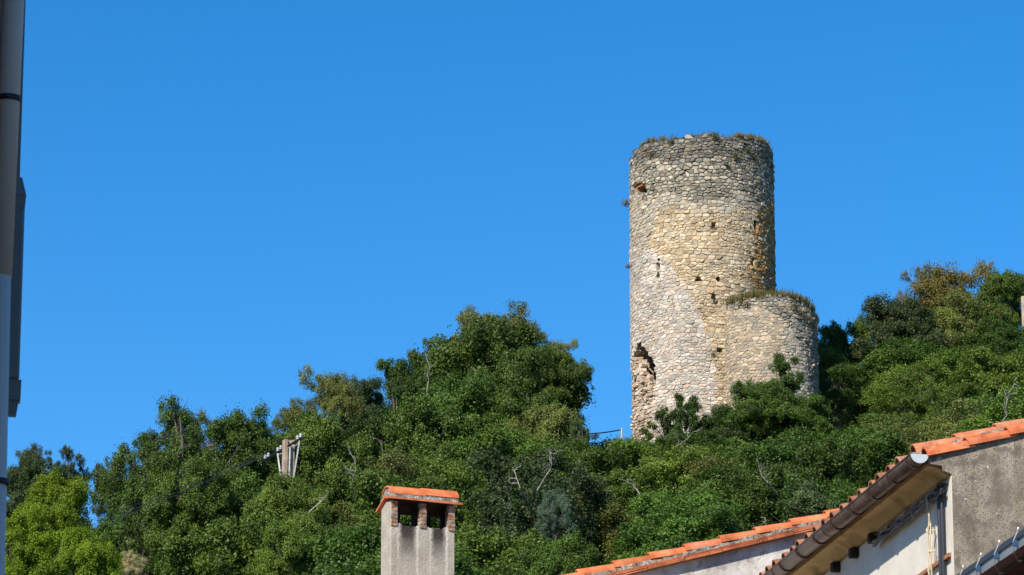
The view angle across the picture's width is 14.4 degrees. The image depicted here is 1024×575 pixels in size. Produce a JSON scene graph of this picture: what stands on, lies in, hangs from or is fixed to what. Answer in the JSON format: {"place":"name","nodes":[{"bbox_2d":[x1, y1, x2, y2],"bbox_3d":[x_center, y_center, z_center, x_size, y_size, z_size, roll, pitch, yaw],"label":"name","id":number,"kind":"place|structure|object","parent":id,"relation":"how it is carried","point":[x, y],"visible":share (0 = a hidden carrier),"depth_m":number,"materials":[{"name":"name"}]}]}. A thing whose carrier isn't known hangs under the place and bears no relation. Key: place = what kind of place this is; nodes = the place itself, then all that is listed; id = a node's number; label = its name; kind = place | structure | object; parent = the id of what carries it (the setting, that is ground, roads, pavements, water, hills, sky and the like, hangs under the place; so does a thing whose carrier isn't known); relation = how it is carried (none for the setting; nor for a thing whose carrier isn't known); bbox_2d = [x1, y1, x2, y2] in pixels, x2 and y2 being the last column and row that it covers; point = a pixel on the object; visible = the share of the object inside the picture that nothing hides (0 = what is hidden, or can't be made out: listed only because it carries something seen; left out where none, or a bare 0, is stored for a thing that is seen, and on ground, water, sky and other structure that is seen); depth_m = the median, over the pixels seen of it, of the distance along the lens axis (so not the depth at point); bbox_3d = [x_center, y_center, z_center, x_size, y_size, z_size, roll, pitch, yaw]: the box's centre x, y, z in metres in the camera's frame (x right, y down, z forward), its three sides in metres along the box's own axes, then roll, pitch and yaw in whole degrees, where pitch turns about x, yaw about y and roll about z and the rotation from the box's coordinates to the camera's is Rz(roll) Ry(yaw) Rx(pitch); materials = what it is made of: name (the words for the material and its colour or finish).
{"place":"outdoors","nodes":[
{"label":"outdoors","id":0,"kind":"place"},
{"bbox_2d":[0,0,23,574],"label":"village house","id":1,"kind":"structure","parent":0,"point":[11,24],"depth_m":19.76,"materials":[{"name":"beige plastic"}]},
{"bbox_2d":[8,0,25,416],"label":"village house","id":2,"kind":"structure","parent":0,"point":[14,397],"depth_m":24.21,"materials":[{"name":"grey metal"}]},
{"bbox_2d":[6,0,1023,527],"label":"sky","id":3,"kind":"structure","parent":0,"point":[225,199],"materials":[{"name":"blue"}]},
{"bbox_2d":[562,508,838,574],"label":"village house","id":4,"kind":"structure","parent":0,"point":[756,550],"depth_m":43.05,"materials":[{"name":"grey paint"}]},
{"bbox_2d":[759,418,1023,574],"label":"village house","id":5,"kind":"structure","parent":0,"point":[953,504],"depth_m":36.17,"materials":[{"name":"beige paint"}]},
{"bbox_2d":[957,527,1023,574],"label":"village house","id":6,"kind":"structure","parent":0,"point":[1006,557],"depth_m":25.98,"materials":[{"name":"grey metal"}]},
{"bbox_3d":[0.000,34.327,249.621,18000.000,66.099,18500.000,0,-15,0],"label":"ground","id":7,"kind":"structure","parent":0,"visible":0},
{"bbox_2d":[6,455,45,521],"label":"broadleaf tree","id":8,"kind":"object","parent":7,"relation":"on","point":[26,472],"visible":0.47,"depth_m":193.50,"materials":[{"name":"green plant"}]},
{"bbox_2d":[11,437,47,503],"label":"broadleaf tree","id":9,"kind":"object","parent":7,"relation":"on","point":[33,453],"visible":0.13,"depth_m":200.04,"materials":[{"name":"green plant"}]},
{"bbox_2d":[5,500,71,574],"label":"broadleaf tree","id":10,"kind":"object","parent":7,"relation":"on","point":[32,550],"visible":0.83,"depth_m":113.54,"materials":[{"name":"green plant"}]},
{"bbox_2d":[12,464,101,556],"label":"broadleaf tree","id":11,"kind":"object","parent":7,"relation":"on","point":[62,503],"visible":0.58,"depth_m":119.75,"materials":[{"name":"green plant"}]},
{"bbox_2d":[44,445,92,489],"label":"broadleaf tree","id":12,"kind":"object","parent":7,"relation":"on","point":[69,466],"visible":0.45,"depth_m":204.28,"materials":[{"name":"green plant"}]},
{"bbox_2d":[32,520,125,574],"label":"broadleaf tree","id":13,"kind":"object","parent":7,"relation":"on","point":[80,553],"visible":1,"depth_m":111.53,"materials":[{"name":"green plant"}]},
{"bbox_2d":[87,460,129,548],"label":"broadleaf tree","id":14,"kind":"object","parent":7,"relation":"on","point":[99,511],"visible":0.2,"depth_m":182.10,"materials":[{"name":"green plant"}]},
{"bbox_2d":[91,465,163,574],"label":"broadleaf tree","id":15,"kind":"object","parent":7,"relation":"on","point":[137,528],"visible":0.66,"depth_m":175.01,"materials":[{"name":"green plant"}]},
{"bbox_2d":[119,549,147,574],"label":"broadleaf tree","id":16,"kind":"object","parent":7,"relation":"on","point":[128,562],"visible":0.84,"depth_m":113.76,"materials":[{"name":"beige plant"}]},
{"bbox_2d":[83,426,191,516],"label":"broadleaf tree","id":17,"kind":"object","parent":7,"relation":"on","point":[106,484],"visible":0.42,"depth_m":180.41,"materials":[{"name":"green plant"}]},
{"bbox_2d":[127,391,214,492],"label":"broadleaf tree","id":18,"kind":"object","parent":7,"relation":"on","point":[176,438],"visible":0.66,"depth_m":179.78,"materials":[{"name":"green plant"}]},
{"bbox_2d":[138,450,250,569],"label":"broadleaf tree","id":19,"kind":"object","parent":7,"relation":"on","point":[176,513],"visible":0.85,"depth_m":168.65,"materials":[{"name":"green plant"}]},
{"bbox_2d":[145,467,263,574],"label":"broadleaf tree","id":20,"kind":"object","parent":7,"relation":"on","point":[160,566],"visible":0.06,"depth_m":171.46,"materials":[{"name":"green plant"}]},
{"bbox_2d":[157,501,275,574],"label":"broadleaf tree","id":21,"kind":"object","parent":7,"relation":"on","point":[220,552],"visible":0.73,"depth_m":136.66,"materials":[{"name":"green plant"}]},
{"bbox_2d":[179,398,281,514],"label":"broadleaf tree","id":22,"kind":"object","parent":7,"relation":"on","point":[231,433],"visible":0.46,"depth_m":175.27,"materials":[{"name":"green plant"}]},
{"bbox_2d":[262,433,302,479],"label":"utility pole","id":23,"kind":"object","parent":7,"relation":"on","point":[287,450],"visible":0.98,"depth_m":151.40,"materials":[{"name":"concrete"}]},
{"bbox_2d":[245,512,327,574],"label":"broadleaf tree","id":24,"kind":"object","parent":7,"relation":"on","point":[283,552],"visible":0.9,"depth_m":132.83,"materials":[{"name":"green plant"}]},
{"bbox_2d":[240,469,337,566],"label":"broadleaf tree","id":25,"kind":"object","parent":7,"relation":"on","point":[280,494],"visible":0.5,"depth_m":142.28,"materials":[{"name":"green plant"}]},
{"bbox_2d":[270,397,307,435],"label":"broadleaf tree","id":26,"kind":"object","parent":7,"relation":"on","point":[277,422],"visible":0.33,"depth_m":194.57,"materials":[{"name":"green plant"}]},
{"bbox_2d":[287,364,370,441],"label":"broadleaf tree","id":27,"kind":"object","parent":7,"relation":"on","point":[335,397],"visible":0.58,"depth_m":194.24,"materials":[{"name":"green plant"}]},
{"bbox_2d":[275,404,384,505],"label":"broadleaf tree","id":28,"kind":"object","parent":7,"relation":"on","point":[321,447],"visible":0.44,"depth_m":180.71,"materials":[{"name":"green plant"}]},
{"bbox_2d":[308,464,372,527],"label":"broadleaf tree","id":29,"kind":"object","parent":7,"relation":"on","point":[338,488],"visible":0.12,"depth_m":178.30,"materials":[{"name":"green plant"}]},
{"bbox_2d":[343,369,394,439],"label":"broadleaf tree","id":30,"kind":"object","parent":7,"relation":"on","point":[364,388],"visible":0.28,"depth_m":196.87,"materials":[{"name":"green plant"}]},
{"bbox_2d":[332,405,413,468],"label":"broadleaf tree","id":31,"kind":"object","parent":7,"relation":"on","point":[373,421],"visible":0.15,"depth_m":189.97,"materials":[{"name":"green plant"}]},
{"bbox_2d":[325,441,449,532],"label":"broadleaf tree","id":32,"kind":"object","parent":7,"relation":"on","point":[398,459],"visible":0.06,"depth_m":167.09,"materials":[{"name":"green plant"}]},
{"bbox_2d":[295,515,498,574],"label":"broadleaf tree","id":33,"kind":"object","parent":7,"relation":"on","point":[352,551],"visible":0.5,"depth_m":129.41,"materials":[{"name":"green plant"}]},
{"bbox_2d":[366,355,433,414],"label":"broadleaf tree","id":34,"kind":"object","parent":7,"relation":"on","point":[396,377],"visible":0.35,"depth_m":208.07,"materials":[{"name":"green plant"}]},
{"bbox_2d":[330,459,480,567],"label":"broadleaf tree","id":35,"kind":"object","parent":7,"relation":"on","point":[368,495],"visible":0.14,"depth_m":159.53,"materials":[{"name":"green plant"}]},
{"bbox_2d":[349,445,487,512],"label":"broadleaf tree","id":36,"kind":"object","parent":7,"relation":"on","point":[451,470],"visible":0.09,"depth_m":168.93,"materials":[{"name":"green plant"}]},
{"bbox_2d":[368,383,480,468],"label":"broadleaf tree","id":37,"kind":"object","parent":7,"relation":"on","point":[419,422],"visible":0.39,"depth_m":187.34,"materials":[{"name":"green plant"}]},
{"bbox_2d":[438,304,493,349],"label":"broadleaf tree","id":38,"kind":"object","parent":7,"relation":"on","point":[468,314],"visible":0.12,"depth_m":218.41,"materials":[{"name":"green plant"}]},
{"bbox_2d":[400,355,532,433],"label":"broadleaf tree","id":39,"kind":"object","parent":7,"relation":"on","point":[471,391],"visible":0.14,"depth_m":203.38,"materials":[{"name":"green plant"}]},
{"bbox_2d":[461,484,529,562],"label":"broadleaf tree","id":40,"kind":"object","parent":7,"relation":"on","point":[474,516],"visible":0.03,"depth_m":167.24,"materials":[{"name":"green plant"}]},
{"bbox_2d":[474,408,519,441],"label":"broadleaf tree","id":41,"kind":"object","parent":7,"relation":"on","point":[488,417],"visible":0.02,"depth_m":202.49,"materials":[{"name":"green plant"}]},
{"bbox_2d":[399,303,595,427],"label":"broadleaf tree","id":42,"kind":"object","parent":7,"relation":"on","point":[476,342],"visible":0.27,"depth_m":209.46,"materials":[{"name":"green plant"}]},
{"bbox_2d":[449,411,556,465],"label":"broadleaf tree","id":43,"kind":"object","parent":7,"relation":"on","point":[496,435],"visible":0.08,"depth_m":181.97,"materials":[{"name":"green plant"}]},
{"bbox_2d":[479,296,549,360],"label":"broadleaf tree","id":44,"kind":"object","parent":7,"relation":"on","point":[516,317],"visible":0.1,"depth_m":217.40,"materials":[{"name":"green plant"}]},
{"bbox_2d":[454,518,607,574],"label":"broadleaf tree","id":45,"kind":"object","parent":7,"relation":"on","point":[497,550],"visible":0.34,"depth_m":135.62,"materials":[{"name":"green plant"}]},
{"bbox_2d":[476,331,589,433],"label":"broadleaf tree","id":46,"kind":"object","parent":7,"relation":"on","point":[516,378],"visible":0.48,"depth_m":206.30,"materials":[{"name":"green plant"}]},
{"bbox_2d":[459,439,619,569],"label":"broadleaf tree","id":47,"kind":"object","parent":7,"relation":"on","point":[517,513],"visible":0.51,"depth_m":156.30,"materials":[{"name":"green plant"}]},
{"bbox_2d":[477,437,616,523],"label":"broadleaf tree","id":48,"kind":"object","parent":7,"relation":"on","point":[534,453],"visible":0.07,"depth_m":171.80,"materials":[{"name":"green plant"}]},
{"bbox_2d":[501,421,592,461],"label":"broadleaf tree","id":49,"kind":"object","parent":7,"relation":"on","point":[578,444],"visible":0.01,"depth_m":196.41,"materials":[{"name":"green plant"}]},
{"bbox_2d":[505,402,591,443],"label":"broadleaf tree","id":50,"kind":"object","parent":7,"relation":"on","point":[549,419],"visible":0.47,"depth_m":200.53,"materials":[{"name":"green plant"}]},
{"bbox_2d":[534,487,576,540],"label":"broadleaf tree","id":51,"kind":"object","parent":7,"relation":"on","point":[556,504],"visible":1,"depth_m":144.57,"materials":[{"name":"green plant"}]},
{"bbox_2d":[514,529,604,574],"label":"broadleaf tree","id":52,"kind":"object","parent":7,"relation":"on","point":[559,557],"visible":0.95,"depth_m":125.57,"materials":[{"name":"green plant"}]},
{"bbox_2d":[535,344,594,412],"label":"broadleaf tree","id":53,"kind":"object","parent":7,"relation":"on","point":[561,369],"visible":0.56,"depth_m":212.00,"materials":[{"name":"green plant"}]},
{"bbox_2d":[561,420,598,452],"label":"broadleaf tree","id":54,"kind":"object","parent":7,"relation":"on","point":[575,430],"visible":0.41,"depth_m":198.83,"materials":[{"name":"green plant"}]},
{"bbox_2d":[530,475,643,563],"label":"broadleaf tree","id":55,"kind":"object","parent":7,"relation":"on","point":[606,517],"visible":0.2,"depth_m":159.68,"materials":[{"name":"green plant"}]},
{"bbox_2d":[552,436,639,506],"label":"broadleaf tree","id":56,"kind":"object","parent":7,"relation":"on","point":[596,459],"visible":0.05,"depth_m":183.67,"materials":[{"name":"green plant"}]},
{"bbox_2d":[588,460,675,512],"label":"broadleaf tree","id":57,"kind":"object","parent":7,"relation":"on","point":[625,494],"visible":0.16,"depth_m":177.70,"materials":[{"name":"green plant"}]},
{"bbox_2d":[597,434,667,473],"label":"broadleaf tree","id":58,"kind":"object","parent":7,"relation":"on","point":[648,449],"visible":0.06,"depth_m":190.06,"materials":[{"name":"green plant"}]},
{"bbox_2d":[601,527,707,564],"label":"broadleaf tree","id":59,"kind":"object","parent":7,"relation":"on","point":[675,543],"visible":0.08,"depth_m":128.42,"materials":[{"name":"green plant"}]},
{"bbox_2d":[638,393,684,443],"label":"broadleaf tree","id":60,"kind":"object","parent":7,"relation":"on","point":[666,424],"visible":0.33,"depth_m":211.92,"materials":[{"name":"green plant"}]},
{"bbox_2d":[620,440,721,494],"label":"broadleaf tree","id":61,"kind":"object","parent":7,"relation":"on","point":[670,464],"visible":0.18,"depth_m":182.51,"materials":[{"name":"green plant"}]},
{"bbox_2d":[607,495,757,558],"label":"broadleaf tree","id":62,"kind":"object","parent":7,"relation":"on","point":[672,521],"visible":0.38,"depth_m":147.92,"materials":[{"name":"green plant"}]},
{"bbox_2d":[627,482,749,540],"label":"broadleaf tree","id":63,"kind":"object","parent":7,"relation":"on","point":[642,502],"visible":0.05,"depth_m":153.73,"materials":[{"name":"green plant"}]},
{"bbox_2d":[654,423,723,448],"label":"broadleaf tree","id":64,"kind":"object","parent":7,"relation":"on","point":[694,438],"visible":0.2,"depth_m":206.25,"materials":[{"name":"green plant"}]},
{"bbox_2d":[670,391,710,432],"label":"broadleaf tree","id":65,"kind":"object","parent":7,"relation":"on","point":[680,416],"visible":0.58,"depth_m":209.88,"materials":[{"name":"green plant"}]},
{"bbox_2d":[654,454,772,530],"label":"broadleaf tree","id":66,"kind":"object","parent":7,"relation":"on","point":[714,477],"visible":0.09,"depth_m":165.34,"materials":[{"name":"green plant"}]},
{"bbox_2d":[629,133,819,442],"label":"stone tower","id":67,"kind":"structure","parent":7,"relation":"on","point":[702,231],"depth_m":226.43,"materials":[{"name":"beige stone"}]},
{"bbox_2d":[629,129,772,161],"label":"rim grass","id":68,"kind":"structure","parent":67,"relation":"on","point":[737,135],"depth_m":228.90,"materials":[{"name":"green plant"}]},
{"bbox_2d":[725,286,818,324],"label":"grass","id":69,"kind":"structure","parent":67,"relation":"on","point":[761,293],"depth_m":224.00,"materials":[{"name":"green plant"}]},
{"bbox_2d":[697,436,759,468],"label":"broadleaf tree","id":70,"kind":"object","parent":7,"relation":"on","point":[719,450],"visible":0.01,"depth_m":190.27,"materials":[{"name":"green plant"}]},
{"bbox_2d":[695,401,768,446],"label":"broadleaf tree","id":71,"kind":"object","parent":7,"relation":"on","point":[723,417],"visible":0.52,"depth_m":209.06,"materials":[{"name":"green plant"}]},
{"bbox_2d":[682,442,791,479],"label":"broadleaf tree","id":72,"kind":"object","parent":7,"relation":"on","point":[697,467],"visible":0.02,"depth_m":179.96,"materials":[{"name":"green plant"}]},
{"bbox_2d":[730,374,816,443],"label":"broadleaf tree","id":73,"kind":"object","parent":7,"relation":"on","point":[773,397],"visible":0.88,"depth_m":210.47,"materials":[{"name":"green plant"}]},
{"bbox_2d":[716,475,843,534],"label":"broadleaf tree","id":74,"kind":"object","parent":7,"relation":"on","point":[807,501],"visible":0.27,"depth_m":147.85,"materials":[{"name":"green plant"}]},
{"bbox_2d":[723,433,849,479],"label":"broadleaf tree","id":75,"kind":"object","parent":7,"relation":"on","point":[770,447],"visible":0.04,"depth_m":170.18,"materials":[{"name":"green plant"}]},
{"bbox_2d":[758,351,816,421],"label":"broadleaf tree","id":76,"kind":"object","parent":7,"relation":"on","point":[782,366],"visible":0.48,"depth_m":214.44,"materials":[{"name":"green plant"}]},
{"bbox_2d":[725,435,874,530],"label":"broadleaf tree","id":77,"kind":"object","parent":7,"relation":"on","point":[817,459],"visible":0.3,"depth_m":159.15,"materials":[{"name":"green plant"}]},
{"bbox_2d":[763,387,838,436],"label":"broadleaf tree","id":78,"kind":"object","parent":7,"relation":"on","point":[814,400],"visible":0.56,"depth_m":211.30,"materials":[{"name":"green plant"}]},
{"bbox_2d":[767,419,835,449],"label":"broadleaf tree","id":79,"kind":"object","parent":7,"relation":"on","point":[805,433],"visible":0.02,"depth_m":198.91,"materials":[{"name":"green plant"}]},
{"bbox_2d":[765,466,867,523],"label":"broadleaf tree","id":80,"kind":"object","parent":7,"relation":"on","point":[844,491],"visible":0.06,"depth_m":154.11,"materials":[{"name":"green plant"}]},
{"bbox_2d":[817,319,849,379],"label":"broadleaf tree","id":81,"kind":"object","parent":7,"relation":"on","point":[832,334],"visible":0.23,"depth_m":238.16,"materials":[{"name":"green plant"}]},
{"bbox_2d":[818,346,868,430],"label":"broadleaf tree","id":82,"kind":"object","parent":7,"relation":"on","point":[831,357],"visible":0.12,"depth_m":235.05,"materials":[{"name":"green plant"}]},
{"bbox_2d":[819,361,873,429],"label":"broadleaf tree","id":83,"kind":"object","parent":7,"relation":"on","point":[836,400],"visible":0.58,"depth_m":229.50,"materials":[{"name":"green plant"}]},
{"bbox_2d":[818,313,874,415],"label":"broadleaf tree","id":84,"kind":"object","parent":7,"relation":"on","point":[858,328],"visible":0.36,"depth_m":237.33,"materials":[{"name":"green plant"}]},
{"bbox_2d":[788,420,917,480],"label":"broadleaf tree","id":85,"kind":"object","parent":7,"relation":"on","point":[873,446],"visible":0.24,"depth_m":164.48,"materials":[{"name":"green plant"}]},
{"bbox_2d":[832,410,935,442],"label":"broadleaf tree","id":86,"kind":"object","parent":7,"relation":"on","point":[873,418],"visible":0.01,"depth_m":177.55,"materials":[{"name":"green plant"}]},
{"bbox_2d":[853,415,946,454],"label":"broadleaf tree","id":87,"kind":"object","parent":7,"relation":"on","point":[907,432],"visible":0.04,"depth_m":172.65,"materials":[{"name":"green plant"}]},
{"bbox_2d":[845,289,958,363],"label":"broadleaf tree","id":88,"kind":"object","parent":7,"relation":"on","point":[910,317],"visible":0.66,"depth_m":235.08,"materials":[{"name":"green plant"}]},
{"bbox_2d":[846,330,969,413],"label":"broadleaf tree","id":89,"kind":"object","parent":7,"relation":"on","point":[895,351],"visible":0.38,"depth_m":229.47,"materials":[{"name":"green plant"}]},
{"bbox_2d":[857,354,961,423],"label":"broadleaf tree","id":90,"kind":"object","parent":7,"relation":"on","point":[920,378],"visible":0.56,"depth_m":219.26,"materials":[{"name":"green plant"}]},
{"bbox_2d":[895,263,935,328],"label":"broadleaf tree","id":91,"kind":"object","parent":7,"relation":"on","point":[904,296],"visible":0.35,"depth_m":243.58,"materials":[{"name":"green plant"}]},
{"bbox_2d":[891,380,989,423],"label":"broadleaf tree","id":92,"kind":"object","parent":7,"relation":"on","point":[920,406],"visible":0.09,"depth_m":202.73,"materials":[{"name":"green plant"}]},
{"bbox_2d":[906,257,994,336],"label":"broadleaf tree","id":93,"kind":"object","parent":7,"relation":"on","point":[936,286],"visible":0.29,"depth_m":242.52,"materials":[{"name":"green plant"}]},
{"bbox_2d":[910,397,1012,442],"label":"broadleaf tree","id":94,"kind":"object","parent":7,"relation":"on","point":[942,430],"visible":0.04,"depth_m":166.97,"materials":[{"name":"green plant"}]},
{"bbox_2d":[929,285,1008,381],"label":"broadleaf tree","id":95,"kind":"object","parent":7,"relation":"on","point":[960,317],"visible":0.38,"depth_m":237.42,"materials":[{"name":"green plant"}]},
{"bbox_2d":[932,342,1023,404],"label":"broadleaf tree","id":96,"kind":"object","parent":7,"relation":"on","point":[978,366],"visible":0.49,"depth_m":212.34,"materials":[{"name":"green plant"}]},
{"bbox_2d":[943,382,1019,422],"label":"broadleaf tree","id":97,"kind":"object","parent":7,"relation":"on","point":[987,401],"visible":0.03,"depth_m":174.66,"materials":[{"name":"green plant"}]},
{"bbox_2d":[950,377,1023,432],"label":"broadleaf tree","id":98,"kind":"object","parent":7,"relation":"on","point":[994,415],"visible":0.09,"depth_m":160.99,"materials":[{"name":"green plant"}]},
{"bbox_2d":[952,312,1023,366],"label":"broadleaf tree","id":99,"kind":"object","parent":7,"relation":"on","point":[1002,336],"visible":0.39,"depth_m":231.78,"materials":[{"name":"green plant"}]},
{"bbox_2d":[967,261,1023,341],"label":"broadleaf tree","id":100,"kind":"object","parent":7,"relation":"on","point":[997,287],"visible":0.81,"depth_m":240.07,"materials":[{"name":"green plant"}]},
{"bbox_3d":[-2.950,7.824,39.729,5.700,8.650,4.200,0,-15,0],"label":"village house","id":101,"kind":"object","parent":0,"visible":0},
{"bbox_2d":[376,486,462,574],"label":"chimney","id":102,"kind":"object","parent":101,"relation":"on","point":[419,546],"visible":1,"depth_m":41.92,"materials":[{"name":"paint"}]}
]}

